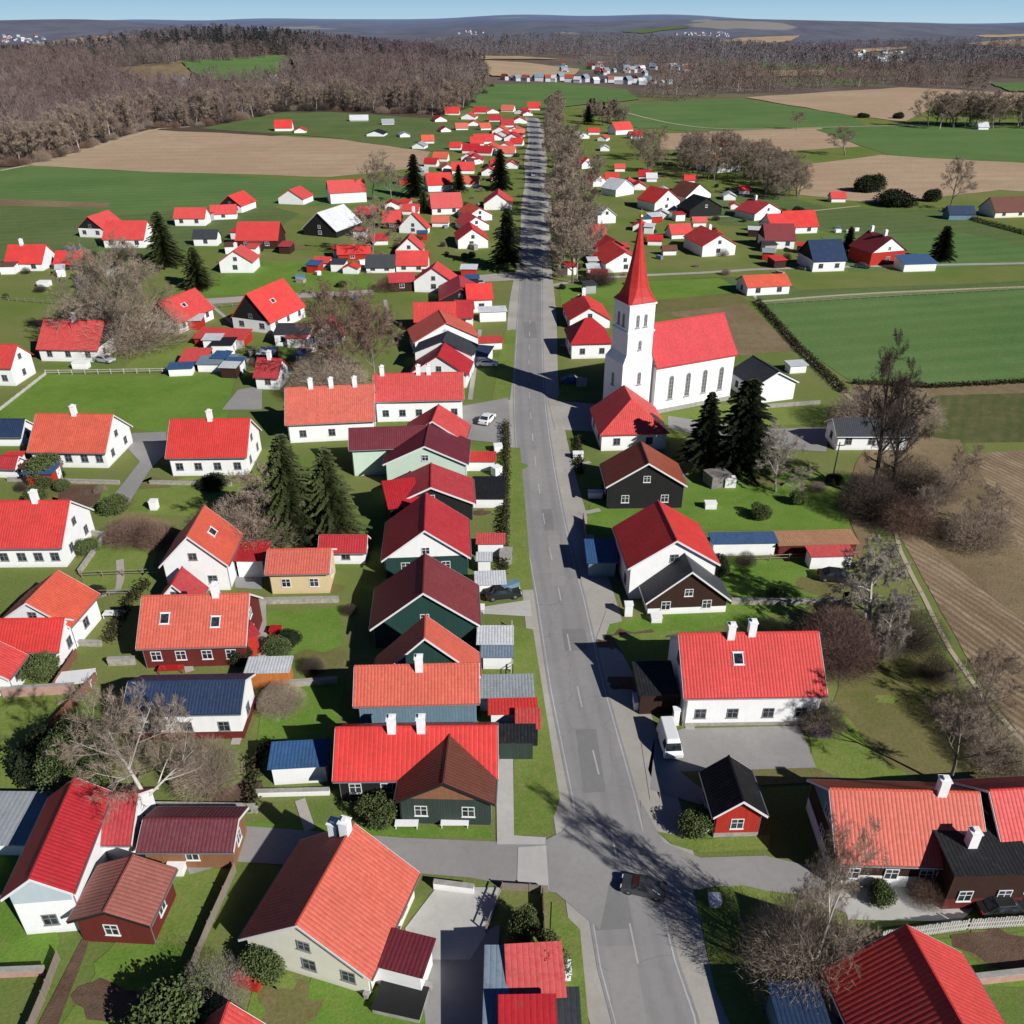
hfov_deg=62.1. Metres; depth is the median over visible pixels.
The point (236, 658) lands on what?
shrub
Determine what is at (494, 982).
lean to
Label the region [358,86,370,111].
bare tree
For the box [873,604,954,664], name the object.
bush
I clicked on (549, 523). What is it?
road patch
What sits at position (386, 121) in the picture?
house
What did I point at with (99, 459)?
window
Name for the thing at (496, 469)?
storage box
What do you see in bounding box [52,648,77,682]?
fence
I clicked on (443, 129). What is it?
house
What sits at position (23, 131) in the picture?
bare tree
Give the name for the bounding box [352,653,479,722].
house
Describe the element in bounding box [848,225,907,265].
house
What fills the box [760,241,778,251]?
garden shed
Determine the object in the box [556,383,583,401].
lawn
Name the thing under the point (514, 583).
storage box
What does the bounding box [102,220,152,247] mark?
house
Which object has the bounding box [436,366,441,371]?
window
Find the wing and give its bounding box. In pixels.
[381,477,418,519]
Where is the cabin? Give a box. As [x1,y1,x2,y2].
[699,755,769,837]
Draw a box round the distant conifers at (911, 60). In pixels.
[451,33,990,88]
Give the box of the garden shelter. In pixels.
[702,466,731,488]
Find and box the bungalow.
[735,273,791,295]
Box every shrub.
[15,480,27,491]
[20,267,30,273]
[22,485,48,499]
[33,283,46,291]
[35,476,52,488]
[52,478,71,491]
[73,537,101,554]
[88,250,99,256]
[88,584,106,595]
[94,485,107,493]
[103,529,121,544]
[227,647,252,666]
[246,357,255,364]
[261,633,292,655]
[276,628,302,646]
[301,655,325,676]
[337,280,347,287]
[342,603,358,615]
[384,324,397,334]
[461,253,468,258]
[468,251,475,257]
[553,268,567,276]
[559,283,565,288]
[579,276,585,283]
[711,215,718,220]
[715,553,730,577]
[716,249,729,255]
[721,268,731,274]
[734,550,757,567]
[751,501,773,520]
[766,586,788,597]
[782,252,791,259]
[788,489,808,505]
[809,481,826,492]
[824,473,844,486]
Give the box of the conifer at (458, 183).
[449,165,468,192]
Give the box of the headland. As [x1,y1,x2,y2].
[852,383,1023,411]
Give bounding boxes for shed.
[0,261,19,274]
[0,455,25,477]
[0,791,54,854]
[4,451,25,461]
[17,459,30,477]
[21,463,60,486]
[54,264,65,276]
[55,463,62,478]
[55,668,96,684]
[104,262,119,274]
[161,566,208,594]
[166,361,194,376]
[178,348,212,368]
[187,313,205,329]
[192,327,252,345]
[195,354,238,371]
[201,333,224,347]
[210,212,213,220]
[210,350,232,358]
[218,361,240,378]
[223,242,233,253]
[224,357,245,373]
[229,228,235,238]
[243,656,293,688]
[245,241,263,252]
[245,243,260,253]
[255,346,278,357]
[267,738,330,784]
[277,241,294,253]
[285,335,307,347]
[294,348,312,364]
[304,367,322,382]
[305,259,323,272]
[329,258,347,271]
[331,246,337,257]
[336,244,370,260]
[353,226,367,236]
[356,206,378,218]
[371,980,428,1022]
[397,198,412,208]
[398,176,407,184]
[416,230,427,240]
[419,167,428,175]
[460,264,477,276]
[464,274,479,282]
[466,156,479,164]
[467,451,495,470]
[472,476,504,507]
[474,570,506,594]
[475,345,493,360]
[475,552,492,570]
[476,533,504,556]
[476,625,513,651]
[477,305,506,321]
[478,335,502,349]
[479,673,534,710]
[480,645,513,668]
[488,697,537,722]
[498,723,535,759]
[498,993,556,1023]
[504,941,566,997]
[515,708,540,745]
[556,986,581,1023]
[563,261,576,274]
[581,280,597,293]
[584,539,618,576]
[585,263,600,272]
[586,256,600,264]
[590,268,607,282]
[620,242,630,249]
[640,215,652,222]
[643,223,655,233]
[647,212,662,222]
[672,211,685,220]
[708,531,778,555]
[731,355,799,402]
[748,226,760,236]
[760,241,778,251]
[762,248,774,259]
[767,255,787,267]
[774,529,859,555]
[796,242,804,252]
[893,254,937,271]
[942,205,975,219]
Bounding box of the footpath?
[497,759,545,843]
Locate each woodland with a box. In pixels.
[0,22,471,68]
[0,23,486,65]
[0,30,1023,72]
[0,37,491,162]
[448,46,1023,100]
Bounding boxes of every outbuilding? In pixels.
[135,806,248,867]
[318,534,370,563]
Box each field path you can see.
[0,126,189,170]
[544,262,1023,287]
[605,106,1021,128]
[707,206,856,217]
[753,295,859,407]
[762,286,1020,301]
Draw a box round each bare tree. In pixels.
[0,114,22,157]
[0,127,9,159]
[6,122,27,162]
[11,123,32,155]
[16,120,39,160]
[27,116,50,154]
[37,110,59,151]
[41,116,64,149]
[42,111,79,148]
[43,672,211,824]
[44,228,157,349]
[48,117,67,150]
[55,103,83,149]
[70,104,95,145]
[72,101,107,136]
[93,95,117,133]
[93,107,107,136]
[97,103,121,133]
[102,254,175,323]
[109,91,130,127]
[113,95,135,131]
[119,692,204,790]
[121,90,140,116]
[130,92,151,127]
[131,88,156,119]
[143,87,164,119]
[155,95,170,124]
[163,95,182,119]
[175,99,188,126]
[181,95,192,118]
[186,89,205,121]
[187,87,210,123]
[195,88,216,118]
[206,85,223,121]
[213,96,223,118]
[223,93,236,115]
[225,460,304,537]
[230,81,246,111]
[236,83,258,109]
[243,92,255,115]
[247,82,269,109]
[261,82,273,109]
[265,83,279,106]
[276,74,290,104]
[283,272,393,380]
[285,78,308,105]
[286,82,297,105]
[295,80,314,103]
[310,83,322,108]
[317,86,328,105]
[322,85,331,105]
[325,75,341,103]
[332,293,404,372]
[341,79,358,111]
[347,195,399,253]
[349,82,360,106]
[357,149,389,199]
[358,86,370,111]
[371,87,379,109]
[372,160,402,198]
[375,81,388,106]
[382,82,392,106]
[389,81,405,106]
[391,84,404,103]
[405,84,419,107]
[410,87,425,110]
[413,76,433,108]
[425,86,435,114]
[432,89,447,114]
[435,78,454,107]
[446,79,461,106]
[460,82,470,105]
[467,79,478,101]
[470,74,481,93]
[476,64,491,89]
[539,126,569,163]
[539,160,583,199]
[540,111,561,135]
[543,93,553,109]
[543,97,559,117]
[543,213,598,282]
[544,105,561,125]
[544,199,592,259]
[545,120,563,139]
[546,158,578,196]
[547,184,584,216]
[548,106,567,129]
[548,125,563,151]
[549,94,565,115]
[549,94,566,110]
[551,89,564,104]
[551,123,578,146]
[552,137,582,162]
[553,204,605,261]
[554,161,576,185]
[555,186,597,228]
[556,139,583,172]
[557,183,580,205]
[560,153,583,177]
[570,123,584,139]
[570,143,586,156]
[573,173,593,200]
[575,187,608,216]
[577,211,609,256]
[580,103,593,117]
[583,160,603,188]
[586,98,600,114]
[589,151,607,170]
[595,103,608,124]
[602,105,613,125]
[606,97,614,108]
[607,103,614,120]
[612,99,627,118]
[612,105,625,121]
[616,105,629,121]
[627,126,652,157]
[632,136,645,160]
[634,136,664,169]
[635,128,660,158]
[641,148,655,169]
[650,146,671,170]
[652,125,670,149]
[673,140,693,157]
[674,148,689,171]
[676,145,697,174]
[677,149,690,172]
[678,130,701,165]
[679,137,696,170]
[680,129,695,148]
[681,131,709,151]
[685,146,704,174]
[687,147,711,179]
[694,141,707,170]
[696,135,715,168]
[697,146,719,176]
[700,154,718,179]
[701,137,726,163]
[705,129,722,152]
[707,157,723,178]
[712,127,734,148]
[718,142,738,161]
[719,138,741,172]
[720,147,732,175]
[723,146,746,180]
[724,144,744,180]
[726,129,744,148]
[731,135,744,150]
[737,153,752,180]
[740,143,755,173]
[741,139,750,162]
[741,158,762,183]
[743,159,765,183]
[745,144,769,182]
[747,143,771,180]
[749,139,764,159]
[751,137,771,170]
[752,417,819,491]
[753,162,774,190]
[755,161,777,190]
[756,138,780,159]
[758,158,794,195]
[758,159,779,196]
[764,148,792,166]
[765,145,781,161]
[766,171,794,199]
[768,157,793,193]
[771,156,790,163]
[771,168,796,197]
[776,151,797,165]
[777,807,893,976]
[779,848,862,957]
[781,158,807,192]
[783,151,807,169]
[783,168,804,197]
[789,111,806,129]
[789,164,813,195]
[792,169,812,196]
[795,161,814,189]
[817,533,921,651]
[825,124,857,154]
[852,328,923,497]
[869,356,935,499]
[870,588,912,660]
[908,90,946,126]
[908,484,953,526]
[921,658,1023,779]
[925,92,953,123]
[934,95,959,128]
[937,91,961,123]
[938,95,966,126]
[940,153,978,204]
[944,92,965,125]
[948,90,970,125]
[949,443,985,494]
[960,89,981,119]
[962,99,980,126]
[962,638,1023,718]
[963,478,1018,533]
[964,103,977,126]
[969,93,987,122]
[972,92,1007,128]
[974,93,1001,122]
[975,89,990,120]
[985,89,1007,122]
[988,98,1008,125]
[989,101,1010,126]
[998,89,1020,124]
[1005,93,1023,127]
[1011,94,1023,125]
[1017,100,1023,125]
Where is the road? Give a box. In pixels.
[513,118,699,1023]
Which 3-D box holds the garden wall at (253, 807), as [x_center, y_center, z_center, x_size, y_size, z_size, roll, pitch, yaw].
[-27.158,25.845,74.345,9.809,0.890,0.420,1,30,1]
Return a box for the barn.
[66,854,177,944]
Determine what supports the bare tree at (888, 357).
on the scrub
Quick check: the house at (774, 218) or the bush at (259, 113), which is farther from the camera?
the bush at (259, 113)
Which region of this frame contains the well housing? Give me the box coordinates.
[148,498,159,509]
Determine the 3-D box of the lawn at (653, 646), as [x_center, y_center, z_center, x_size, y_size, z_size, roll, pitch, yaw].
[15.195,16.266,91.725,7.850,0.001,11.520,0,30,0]
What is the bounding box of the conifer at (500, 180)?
[486,149,513,191]
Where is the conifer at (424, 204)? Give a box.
[416,190,430,213]
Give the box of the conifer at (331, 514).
[298,446,373,547]
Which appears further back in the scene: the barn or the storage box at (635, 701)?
the storage box at (635, 701)
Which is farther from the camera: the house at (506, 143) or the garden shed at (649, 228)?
the house at (506, 143)
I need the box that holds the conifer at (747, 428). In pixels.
[707,377,780,486]
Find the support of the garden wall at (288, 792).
on the ground at (786, 824)
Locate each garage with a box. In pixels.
[233,541,271,576]
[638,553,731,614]
[664,223,691,238]
[766,980,830,1023]
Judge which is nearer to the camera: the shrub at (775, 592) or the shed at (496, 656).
the shed at (496, 656)
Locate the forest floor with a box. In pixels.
[0,34,486,167]
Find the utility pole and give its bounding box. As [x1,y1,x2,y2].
[833,442,844,472]
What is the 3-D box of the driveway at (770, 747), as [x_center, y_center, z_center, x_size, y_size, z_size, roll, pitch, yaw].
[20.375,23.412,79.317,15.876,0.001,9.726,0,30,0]
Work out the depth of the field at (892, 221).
295.38 m
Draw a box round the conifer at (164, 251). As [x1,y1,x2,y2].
[143,211,187,270]
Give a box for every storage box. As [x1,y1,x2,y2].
[36,280,51,286]
[71,360,90,368]
[166,861,186,875]
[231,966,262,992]
[236,340,244,348]
[248,349,255,356]
[268,625,281,634]
[295,274,304,278]
[295,278,305,282]
[358,259,364,265]
[470,243,477,249]
[490,464,502,475]
[493,442,502,452]
[499,546,512,563]
[501,578,519,587]
[564,959,571,980]
[573,451,583,458]
[576,378,586,386]
[588,489,602,498]
[632,692,638,710]
[650,613,662,622]
[656,254,662,259]
[704,500,717,508]
[708,892,721,907]
[724,475,736,487]
[775,270,784,273]
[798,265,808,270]
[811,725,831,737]
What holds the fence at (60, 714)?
on the ground at (786, 824)
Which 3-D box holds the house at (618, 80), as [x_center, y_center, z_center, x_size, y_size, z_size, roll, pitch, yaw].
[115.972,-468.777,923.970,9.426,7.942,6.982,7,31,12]
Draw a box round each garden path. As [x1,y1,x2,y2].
[99,559,123,597]
[184,666,193,672]
[211,304,232,324]
[231,738,241,744]
[258,604,266,655]
[295,798,314,830]
[383,300,390,324]
[468,330,481,399]
[563,461,591,470]
[579,508,600,514]
[596,611,613,639]
[685,726,694,729]
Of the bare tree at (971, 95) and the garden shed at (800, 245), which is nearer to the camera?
the garden shed at (800, 245)
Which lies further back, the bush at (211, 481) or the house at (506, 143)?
the house at (506, 143)
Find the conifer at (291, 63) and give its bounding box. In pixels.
[287,59,295,74]
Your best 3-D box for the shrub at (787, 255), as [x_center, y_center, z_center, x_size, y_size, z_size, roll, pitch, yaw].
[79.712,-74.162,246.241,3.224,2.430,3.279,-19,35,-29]
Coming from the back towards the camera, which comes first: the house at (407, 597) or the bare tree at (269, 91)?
the bare tree at (269, 91)
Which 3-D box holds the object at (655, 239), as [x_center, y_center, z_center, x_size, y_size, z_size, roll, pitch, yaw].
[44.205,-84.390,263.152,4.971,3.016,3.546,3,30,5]
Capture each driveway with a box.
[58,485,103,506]
[116,432,166,512]
[222,387,261,409]
[235,573,261,589]
[424,925,499,1023]
[462,398,511,444]
[481,600,531,616]
[548,400,594,431]
[640,735,659,798]
[650,726,815,803]
[668,416,827,451]
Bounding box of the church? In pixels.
[603,209,737,412]
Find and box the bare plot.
[662,304,796,355]
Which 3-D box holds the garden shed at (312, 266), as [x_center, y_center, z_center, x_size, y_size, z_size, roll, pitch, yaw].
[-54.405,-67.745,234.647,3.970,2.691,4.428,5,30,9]
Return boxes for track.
[0,199,109,207]
[892,517,1023,741]
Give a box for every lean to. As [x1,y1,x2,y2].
[247,622,260,655]
[482,945,508,1023]
[804,544,855,568]
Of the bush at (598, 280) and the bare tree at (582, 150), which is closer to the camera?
the bush at (598, 280)
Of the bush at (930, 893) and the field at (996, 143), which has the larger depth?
the field at (996, 143)
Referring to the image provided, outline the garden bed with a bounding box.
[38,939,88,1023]
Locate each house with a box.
[0,344,35,385]
[0,418,32,445]
[0,489,94,567]
[0,617,81,666]
[0,641,28,695]
[0,776,111,934]
[2,569,101,648]
[4,238,54,270]
[26,404,132,467]
[35,312,119,361]
[52,250,91,269]
[77,210,120,237]
[100,786,158,860]
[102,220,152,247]
[122,673,255,739]
[135,581,262,667]
[148,288,214,333]
[158,505,243,589]
[165,409,261,475]
[173,207,210,225]
[192,229,221,245]
[200,1001,264,1023]
[209,204,237,219]
[219,190,255,212]
[219,242,259,272]
[230,278,305,333]
[235,221,285,248]
[237,815,420,994]
[252,349,289,389]
[264,547,336,593]
[274,120,293,130]
[278,186,313,204]
[284,375,375,442]
[294,126,306,132]
[302,204,361,237]
[312,313,346,344]
[314,256,331,267]
[326,179,366,203]
[332,713,498,800]
[341,262,361,273]
[348,425,427,475]
[349,115,368,120]
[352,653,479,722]
[365,254,395,272]
[367,129,386,135]
[369,552,481,647]
[371,233,388,244]
[373,363,463,421]
[374,614,481,677]
[380,492,471,577]
[381,119,394,124]
[382,210,402,228]
[382,423,470,479]
[385,198,399,208]
[387,462,475,519]
[388,272,414,291]
[393,733,498,824]
[395,232,424,249]
[395,250,429,271]
[397,131,409,136]
[399,206,430,233]
[401,203,420,214]
[407,309,479,350]
[407,404,471,437]
[410,342,473,387]
[412,141,428,148]
[412,330,477,372]
[413,261,457,292]
[413,301,456,323]
[421,135,434,143]
[423,157,439,166]
[424,172,452,191]
[429,192,462,214]
[431,115,446,121]
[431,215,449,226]
[432,151,449,161]
[438,126,450,131]
[438,275,474,301]
[439,162,450,171]
[445,107,459,114]
[449,142,462,149]
[451,162,474,173]
[454,211,488,229]
[454,222,488,248]
[454,300,474,325]
[455,123,468,129]
[457,202,491,220]
[461,112,477,119]
[461,143,479,152]
[461,151,474,160]
[463,175,480,186]
[464,283,493,312]
[465,153,483,163]
[467,119,479,125]
[470,137,484,145]
[473,134,494,143]
[474,107,486,113]
[476,145,493,155]
[478,123,491,129]
[481,165,493,175]
[483,188,512,209]
[485,142,498,150]
[486,107,498,113]
[488,115,500,121]
[489,159,504,166]
[492,124,508,132]
[492,132,502,139]
[497,129,510,136]
[498,145,516,156]
[499,141,514,145]
[500,74,508,79]
[500,119,514,126]
[501,105,515,111]
[504,131,521,140]
[505,159,519,168]
[509,125,522,131]
[510,137,524,145]
[511,129,525,136]
[512,115,526,123]
[513,75,520,80]
[514,108,530,113]
[521,75,529,81]
[521,110,532,115]
[528,102,539,109]
[534,73,543,80]
[543,74,551,81]
[550,75,556,81]
[557,73,564,80]
[562,287,611,327]
[564,74,573,81]
[564,317,611,358]
[573,76,581,82]
[575,157,591,168]
[576,131,589,138]
[581,74,589,81]
[584,172,606,186]
[587,63,595,69]
[587,128,599,134]
[590,224,606,236]
[590,385,669,450]
[591,77,599,83]
[591,234,624,249]
[592,240,632,272]
[594,67,602,74]
[594,205,615,223]
[597,134,609,140]
[599,144,609,150]
[599,440,687,508]
[600,69,606,74]
[600,177,634,196]
[601,76,607,82]
[604,173,618,179]
[606,76,614,82]
[607,121,632,134]
[612,500,720,598]
[613,164,625,171]
[614,77,622,83]
[622,76,633,83]
[625,177,635,182]
[627,130,642,138]
[628,66,637,72]
[630,75,637,82]
[631,180,645,189]
[632,220,645,230]
[637,78,646,84]
[637,185,680,211]
[638,169,651,179]
[641,70,647,75]
[643,76,651,83]
[645,173,657,181]
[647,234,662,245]
[649,63,657,69]
[654,208,669,218]
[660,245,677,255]
[665,618,827,725]
[670,180,711,202]
[676,194,721,217]
[682,175,695,182]
[683,224,735,256]
[690,216,707,226]
[694,155,740,172]
[721,190,735,199]
[728,201,738,208]
[734,195,781,220]
[738,185,750,193]
[757,223,795,248]
[758,213,786,225]
[781,210,818,233]
[797,239,847,271]
[806,774,985,887]
[820,924,1005,1023]
[824,417,910,449]
[827,192,846,201]
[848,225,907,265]
[932,815,1023,908]
[952,776,1023,842]
[974,122,989,129]
[978,196,1023,217]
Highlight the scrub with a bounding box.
[841,434,1023,618]
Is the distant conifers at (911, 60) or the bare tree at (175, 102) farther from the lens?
the distant conifers at (911, 60)
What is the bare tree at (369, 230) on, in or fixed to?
on the ground at (786, 824)
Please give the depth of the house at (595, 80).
922.62 m
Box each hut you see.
[209,337,237,353]
[272,323,312,345]
[784,359,808,373]
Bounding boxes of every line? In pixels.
[514,121,615,1023]
[529,331,638,963]
[536,121,696,1023]
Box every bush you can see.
[0,156,22,165]
[4,724,62,790]
[16,654,31,681]
[17,158,32,164]
[22,452,63,485]
[25,150,52,161]
[26,649,60,683]
[32,713,115,797]
[39,150,57,158]
[51,149,67,156]
[52,287,129,321]
[54,144,73,153]
[64,145,80,152]
[72,298,197,361]
[78,140,94,147]
[85,137,101,144]
[96,138,106,142]
[97,493,130,515]
[100,511,163,551]
[104,132,119,139]
[110,128,128,135]
[120,967,224,1023]
[122,125,137,133]
[128,123,143,130]
[136,519,180,552]
[140,120,152,126]
[152,121,166,127]
[166,733,246,805]
[167,122,180,127]
[173,119,187,125]
[180,118,195,125]
[183,947,251,1022]
[196,471,230,492]
[199,118,215,125]
[210,485,302,550]
[221,117,232,122]
[228,113,243,120]
[236,943,286,987]
[237,111,251,118]
[253,110,265,116]
[256,678,308,721]
[268,104,285,111]
[282,348,372,387]
[289,104,299,109]
[297,103,311,110]
[305,106,316,110]
[317,104,330,109]
[325,103,337,108]
[331,106,341,110]
[344,106,354,110]
[354,789,397,831]
[374,276,400,291]
[375,106,389,113]
[393,107,404,113]
[403,105,418,112]
[458,99,470,105]
[508,902,539,942]
[536,927,572,980]
[584,265,616,285]
[676,806,714,840]
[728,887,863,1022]
[791,206,804,210]
[791,600,884,687]
[797,698,848,741]
[803,701,829,724]
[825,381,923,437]
[832,466,902,526]
[852,174,876,192]
[856,112,869,117]
[868,173,887,191]
[868,877,897,909]
[869,453,949,509]
[872,188,918,207]
[872,616,907,659]
[873,493,944,540]
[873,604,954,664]
[877,388,949,433]
[892,112,904,118]
[905,873,947,913]
[916,653,955,688]
[920,464,968,504]
[922,188,942,201]
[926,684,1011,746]
[940,503,1015,558]
[959,724,1023,777]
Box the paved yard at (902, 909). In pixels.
[837,886,973,920]
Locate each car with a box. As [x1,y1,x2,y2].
[92,354,115,363]
[476,358,497,366]
[478,412,495,425]
[484,585,521,601]
[560,375,582,384]
[620,873,666,901]
[817,566,854,582]
[854,262,870,268]
[974,893,1023,920]
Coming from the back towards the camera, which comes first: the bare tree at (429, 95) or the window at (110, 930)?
the bare tree at (429, 95)
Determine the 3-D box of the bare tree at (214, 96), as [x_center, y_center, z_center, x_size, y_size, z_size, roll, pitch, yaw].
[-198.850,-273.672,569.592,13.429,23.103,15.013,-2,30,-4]
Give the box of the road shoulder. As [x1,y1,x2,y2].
[507,118,729,1023]
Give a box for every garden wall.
[0,682,74,697]
[0,965,46,977]
[6,477,119,484]
[77,530,105,573]
[77,639,102,646]
[106,656,135,665]
[149,480,231,485]
[155,801,257,812]
[253,787,329,796]
[259,596,338,603]
[284,676,337,686]
[363,981,432,999]
[433,879,473,893]
[731,598,841,605]
[766,400,820,407]
[976,968,1023,984]
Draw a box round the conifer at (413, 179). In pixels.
[401,154,428,198]
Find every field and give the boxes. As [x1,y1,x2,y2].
[0,167,437,214]
[0,206,298,259]
[30,34,183,44]
[31,129,430,176]
[115,61,189,82]
[180,55,289,81]
[202,112,524,150]
[452,56,554,58]
[466,83,638,110]
[484,60,578,77]
[605,98,864,130]
[623,26,687,32]
[655,285,747,313]
[659,128,859,151]
[692,277,1023,299]
[703,35,799,44]
[710,190,1023,244]
[739,69,831,75]
[746,87,1022,121]
[761,288,1023,383]
[764,66,844,70]
[797,155,1023,203]
[816,122,1023,162]
[821,232,1023,271]
[853,46,906,51]
[888,450,1023,736]
[917,393,1023,442]
[969,39,1023,46]
[975,34,1023,36]
[991,82,1023,90]
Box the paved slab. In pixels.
[517,845,548,888]
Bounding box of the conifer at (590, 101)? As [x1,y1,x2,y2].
[582,98,596,116]
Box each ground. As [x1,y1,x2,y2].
[0,14,1023,1023]
[18,486,58,498]
[25,319,42,325]
[52,492,108,501]
[70,978,141,1020]
[74,552,96,557]
[93,499,137,504]
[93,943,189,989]
[99,607,108,617]
[139,477,184,488]
[165,751,245,780]
[169,477,201,489]
[197,779,263,802]
[252,695,273,714]
[257,980,322,1023]
[260,739,289,747]
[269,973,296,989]
[281,348,297,352]
[293,646,356,674]
[295,244,313,248]
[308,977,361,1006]
[330,584,344,592]
[361,585,376,592]
[472,509,490,514]
[494,463,527,468]
[596,628,653,652]
[607,677,632,689]
[744,477,786,486]
[751,587,768,596]
[796,480,847,493]
[796,577,852,597]
[810,503,838,510]
[875,695,899,703]
[933,734,976,750]
[951,927,1023,968]
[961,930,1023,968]
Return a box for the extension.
[375,927,435,990]
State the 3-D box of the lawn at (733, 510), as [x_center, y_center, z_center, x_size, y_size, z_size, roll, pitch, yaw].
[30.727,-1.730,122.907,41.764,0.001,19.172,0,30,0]
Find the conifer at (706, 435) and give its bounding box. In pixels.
[672,391,733,472]
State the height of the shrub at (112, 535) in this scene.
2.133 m
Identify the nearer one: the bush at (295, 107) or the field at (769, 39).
the bush at (295, 107)
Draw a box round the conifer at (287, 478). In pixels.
[246,433,326,547]
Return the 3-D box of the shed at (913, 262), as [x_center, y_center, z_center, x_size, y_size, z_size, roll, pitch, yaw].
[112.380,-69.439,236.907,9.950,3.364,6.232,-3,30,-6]
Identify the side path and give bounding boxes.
[207,290,372,303]
[479,272,519,281]
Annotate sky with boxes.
[0,0,1023,23]
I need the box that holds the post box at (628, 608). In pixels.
[624,601,633,616]
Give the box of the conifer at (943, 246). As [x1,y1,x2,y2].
[929,226,957,262]
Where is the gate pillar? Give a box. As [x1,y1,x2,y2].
[672,706,680,725]
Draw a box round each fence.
[0,296,70,303]
[0,372,45,409]
[26,950,60,1023]
[45,368,167,374]
[46,672,97,727]
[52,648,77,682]
[80,568,158,577]
[96,588,130,596]
[182,862,236,981]
[213,302,237,306]
[256,683,269,710]
[485,884,501,933]
[502,881,547,892]
[542,886,544,929]
[583,513,586,538]
[738,914,753,961]
[751,551,861,560]
[756,286,1023,305]
[760,954,770,980]
[882,915,1023,936]
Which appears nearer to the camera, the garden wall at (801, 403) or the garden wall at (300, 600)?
the garden wall at (300, 600)
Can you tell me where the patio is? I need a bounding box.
[405,887,501,958]
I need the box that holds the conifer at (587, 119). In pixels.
[581,105,593,123]
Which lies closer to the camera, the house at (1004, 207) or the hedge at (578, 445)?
the hedge at (578, 445)
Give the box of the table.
[480,603,484,612]
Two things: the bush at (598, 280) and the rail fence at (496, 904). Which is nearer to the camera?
the rail fence at (496, 904)
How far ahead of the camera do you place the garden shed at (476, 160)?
411.39 m
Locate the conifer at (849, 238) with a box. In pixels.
[843,226,855,251]
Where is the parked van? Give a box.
[656,716,683,758]
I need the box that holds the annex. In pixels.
[631,660,679,713]
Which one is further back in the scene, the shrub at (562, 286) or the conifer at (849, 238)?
the conifer at (849, 238)
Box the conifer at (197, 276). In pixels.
[176,247,219,291]
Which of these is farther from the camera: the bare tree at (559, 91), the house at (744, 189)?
the bare tree at (559, 91)
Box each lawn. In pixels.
[0,373,233,433]
[0,694,68,790]
[0,855,59,974]
[63,868,230,1023]
[82,544,157,589]
[121,341,197,371]
[130,484,248,518]
[203,261,383,296]
[245,822,491,837]
[247,980,424,1023]
[256,608,342,666]
[258,680,344,749]
[492,329,515,399]
[497,447,532,589]
[513,626,559,834]
[550,902,588,1023]
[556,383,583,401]
[560,278,739,309]
[586,470,849,534]
[606,557,842,649]
[613,630,679,674]
[657,831,769,851]
[659,405,829,424]
[680,767,844,786]
[694,885,798,1023]
[808,700,922,781]
[833,610,1023,784]
[936,932,1023,986]
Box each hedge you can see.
[103,577,150,642]
[241,736,277,813]
[496,418,512,573]
[574,434,584,473]
[755,297,849,393]
[852,378,1023,388]
[941,207,1023,233]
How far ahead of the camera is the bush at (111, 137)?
492.73 m
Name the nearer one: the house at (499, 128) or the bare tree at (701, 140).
the bare tree at (701, 140)
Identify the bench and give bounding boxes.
[102,610,125,618]
[157,664,184,674]
[394,819,418,828]
[441,820,468,827]
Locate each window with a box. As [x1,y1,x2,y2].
[0,553,9,561]
[1,375,7,380]
[16,553,26,561]
[25,429,29,438]
[27,612,36,617]
[33,553,43,560]
[40,914,60,926]
[46,351,52,356]
[49,552,60,560]
[64,455,72,461]
[65,351,70,356]
[66,635,73,649]
[69,542,74,553]
[71,515,76,526]
[80,455,88,462]
[82,616,90,629]
[83,524,88,535]
[84,351,91,357]
[95,455,103,462]
[102,924,121,936]
[111,447,115,457]
[123,435,127,444]
[142,723,153,732]
[150,651,162,661]
[159,901,167,918]
[174,651,187,660]
[175,463,183,470]
[180,722,193,732]
[185,855,200,860]
[187,553,197,560]
[194,463,202,469]
[201,650,213,659]
[208,575,218,583]
[213,462,221,469]
[217,721,230,731]
[225,649,235,658]
[233,462,241,469]
[236,827,242,846]
[246,700,250,716]
[249,606,252,619]
[259,323,264,328]
[259,945,273,952]
[265,379,270,384]
[281,579,291,587]
[296,940,310,953]
[299,430,306,437]
[301,957,317,972]
[309,578,319,586]
[328,429,335,435]
[340,969,356,985]
[341,555,350,559]
[349,783,362,793]
[380,783,393,793]
[382,410,389,416]
[399,410,405,416]
[401,562,409,568]
[414,806,427,816]
[416,409,421,415]
[421,455,428,461]
[421,547,430,554]
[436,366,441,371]
[441,561,450,567]
[451,408,457,414]
[461,807,475,817]
[579,348,584,354]
[599,348,604,353]
[613,438,619,445]
[621,495,628,502]
[643,476,650,482]
[646,437,652,444]
[660,495,668,502]
[660,601,670,610]
[667,375,673,400]
[669,554,678,562]
[676,650,679,664]
[677,691,680,705]
[683,372,690,396]
[684,589,693,596]
[694,709,706,718]
[700,369,707,393]
[701,600,711,608]
[716,367,723,390]
[726,708,738,718]
[729,819,744,829]
[761,708,774,717]
[794,707,806,717]
[817,822,824,842]
[823,801,829,820]
[835,1015,842,1023]
[845,438,852,444]
[847,868,860,879]
[867,438,875,444]
[883,869,899,880]
[918,870,934,881]
[955,891,973,902]
[997,890,1013,896]
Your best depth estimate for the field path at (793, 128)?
561.64 m
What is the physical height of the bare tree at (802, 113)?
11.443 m
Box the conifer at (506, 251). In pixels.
[483,208,527,269]
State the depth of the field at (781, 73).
1133.57 m
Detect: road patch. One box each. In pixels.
[523,322,536,337]
[528,450,542,490]
[542,509,554,530]
[547,535,564,586]
[562,629,588,650]
[576,729,604,792]
[594,880,632,930]
[605,945,646,1023]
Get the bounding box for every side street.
[187,800,611,928]
[640,800,845,923]
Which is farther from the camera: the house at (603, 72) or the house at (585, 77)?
the house at (603, 72)
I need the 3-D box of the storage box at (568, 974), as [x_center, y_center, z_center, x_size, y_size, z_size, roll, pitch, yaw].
[3.632,33.170,61.478,1.320,0.990,1.120,0,30,0]

